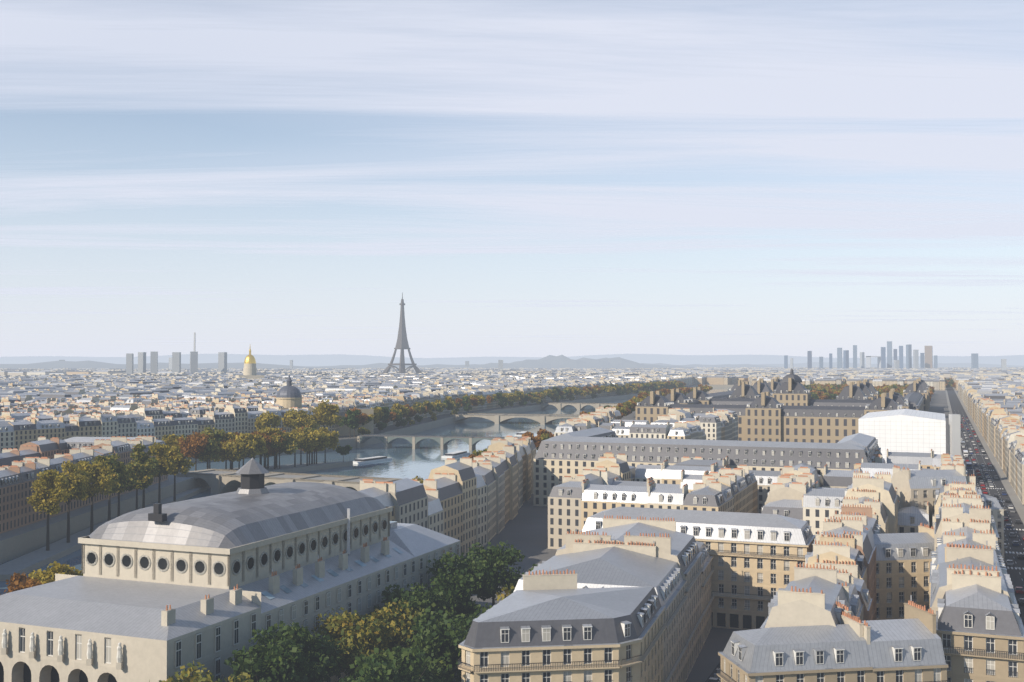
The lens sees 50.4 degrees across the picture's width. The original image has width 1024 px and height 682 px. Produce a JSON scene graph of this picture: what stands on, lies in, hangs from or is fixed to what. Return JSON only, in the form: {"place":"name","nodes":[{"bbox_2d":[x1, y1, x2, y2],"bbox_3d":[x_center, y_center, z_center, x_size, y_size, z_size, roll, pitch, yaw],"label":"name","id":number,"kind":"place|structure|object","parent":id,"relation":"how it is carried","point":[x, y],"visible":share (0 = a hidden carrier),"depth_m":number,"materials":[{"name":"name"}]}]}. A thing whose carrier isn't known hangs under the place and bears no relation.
{"place":"outdoors","nodes":[
{"label":"outdoors","id":0,"kind":"place"},
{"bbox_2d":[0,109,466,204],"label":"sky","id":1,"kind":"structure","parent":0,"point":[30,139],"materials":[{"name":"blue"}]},
{"bbox_2d":[0,387,731,594],"bbox_3d":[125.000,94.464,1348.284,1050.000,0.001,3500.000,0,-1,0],"label":"river","id":2,"kind":"structure","parent":0,"point":[422,461],"depth_m":790.78,"materials":[{"name":"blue liquid"}]},
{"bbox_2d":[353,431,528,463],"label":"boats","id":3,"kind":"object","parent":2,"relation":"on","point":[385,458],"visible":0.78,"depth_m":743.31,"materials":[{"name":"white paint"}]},
{"bbox_2d":[0,0,1023,357],"bbox_3d":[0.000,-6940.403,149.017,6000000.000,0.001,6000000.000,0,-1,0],"label":"cloud","id":4,"kind":"structure","parent":0,"point":[820,178],"depth_m":42958.08,"materials":[{"name":"white"}]},
{"bbox_2d":[0,365,1023,681],"bbox_3d":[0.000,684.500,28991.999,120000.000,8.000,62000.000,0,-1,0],"label":"ground","id":5,"kind":"structure","parent":0,"point":[524,531],"depth_m":419.95,"materials":[{"name":"stone"}]},
{"bbox_2d":[0,486,205,580],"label":"island quay","id":6,"kind":"structure","parent":5,"relation":"on","point":[34,560],"depth_m":369.26,"materials":[{"name":"stone"}]},
{"bbox_2d":[0,458,459,681],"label":"theatre","id":7,"kind":"structure","parent":5,"relation":"on","point":[155,592],"depth_m":175.16,"materials":[{"name":"stone"}]},
{"bbox_2d":[236,348,264,378],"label":"golden dome","id":8,"kind":"structure","parent":5,"relation":"on","point":[249,370],"depth_m":2597.21,"materials":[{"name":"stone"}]},
{"bbox_2d":[176,469,416,493],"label":"bridge","id":9,"kind":"structure","parent":5,"relation":"on","point":[218,481],"depth_m":550.51,"materials":[{"name":"stone"}]},
{"bbox_2d":[275,374,373,435],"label":"domed building","id":10,"kind":"structure","parent":5,"relation":"on","point":[288,396],"depth_m":856.06,"materials":[{"name":"stone"}]},
{"bbox_2d":[382,292,421,372],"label":"eiffel tower","id":11,"kind":"structure","parent":5,"relation":"on","point":[402,344],"depth_m":3957.15,"materials":[{"name":"grey metal"}]},
{"bbox_2d":[357,434,521,449],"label":"pont des arts","id":12,"kind":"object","parent":5,"relation":"on","point":[387,440],"visible":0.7,"depth_m":841.98,"materials":[{"name":"beige stone"}]},
{"bbox_2d":[0,393,1023,555],"bbox_3d":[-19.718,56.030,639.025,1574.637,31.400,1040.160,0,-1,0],"label":"city","id":13,"kind":"object","parent":5,"relation":"on","point":[573,474],"visible":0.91,"depth_m":420.75,"materials":[{"name":"stone"}]},
{"bbox_2d":[0,374,1023,421],"bbox_3d":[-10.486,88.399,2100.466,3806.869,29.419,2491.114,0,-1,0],"label":"city","id":14,"kind":"object","parent":5,"relation":"on","point":[431,388],"visible":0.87,"depth_m":1842.23,"materials":[{"name":"stone"}]},
{"bbox_2d":[4,369,1021,681],"bbox_3d":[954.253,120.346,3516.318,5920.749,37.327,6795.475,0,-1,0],"label":"trees","id":15,"kind":"object","parent":5,"relation":"on","point":[434,623],"visible":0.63,"depth_m":221.94,"materials":[{"name":"green plant"}]},
{"bbox_2d":[450,413,578,424],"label":"bridge","id":16,"kind":"structure","parent":5,"relation":"on","point":[543,419],"depth_m":1201.95,"materials":[{"name":"stone"}]},
{"bbox_2d":[59,332,1006,373],"bbox_3d":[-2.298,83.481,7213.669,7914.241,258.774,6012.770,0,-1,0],"label":"distant towers","id":17,"kind":"structure","parent":5,"relation":"on","point":[174,363],"depth_m":8780.47,"materials":[{"name":"grey glass"}]},
{"bbox_2d":[541,402,617,409],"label":"bridge","id":18,"kind":"structure","parent":5,"relation":"on","point":[562,406],"depth_m":1565.22,"materials":[{"name":"stone"}]},
{"bbox_2d":[457,460,1023,681],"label":"apartment buildings","id":19,"kind":"structure","parent":5,"relation":"on","point":[860,588],"depth_m":174.25,"materials":[{"name":"beige stone"}]},
{"bbox_2d":[635,369,929,442],"bbox_3d":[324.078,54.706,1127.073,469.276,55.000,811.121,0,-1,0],"label":"louvre","id":20,"kind":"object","parent":5,"relation":"on","point":[786,408],"visible":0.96,"depth_m":780.42,"materials":[{"name":"stone"}]},
{"bbox_2d":[858,409,960,462],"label":"white building","id":21,"kind":"structure","parent":5,"relation":"on","point":[907,430],"depth_m":527.87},
{"bbox_2d":[0,354,1023,368],"bbox_3d":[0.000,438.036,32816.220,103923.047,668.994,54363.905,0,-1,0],"label":"hills","id":22,"kind":"structure","parent":0,"point":[236,361],"depth_m":55621.75,"materials":[{"name":"grey"}]},
{"bbox_2d":[0,366,1023,382],"bbox_3d":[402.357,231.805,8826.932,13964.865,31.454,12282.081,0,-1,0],"label":"distant city","id":23,"kind":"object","parent":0,"point":[740,373],"depth_m":4858.95,"materials":[{"name":"stone"}]},
{"bbox_2d":[453,387,1023,681],"bbox_3d":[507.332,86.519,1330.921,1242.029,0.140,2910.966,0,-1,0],"label":"street","id":24,"kind":"structure","parent":0,"point":[1001,483],"depth_m":507.21,"materials":[{"name":"grey asphalt"}]},
{"bbox_2d":[708,416,1023,681],"bbox_3d":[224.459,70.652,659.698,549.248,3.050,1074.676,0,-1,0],"label":"cars","id":25,"kind":"object","parent":24,"relation":"on","point":[1007,562],"visible":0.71,"depth_m":516.62,"materials":[{"name":"paint"}]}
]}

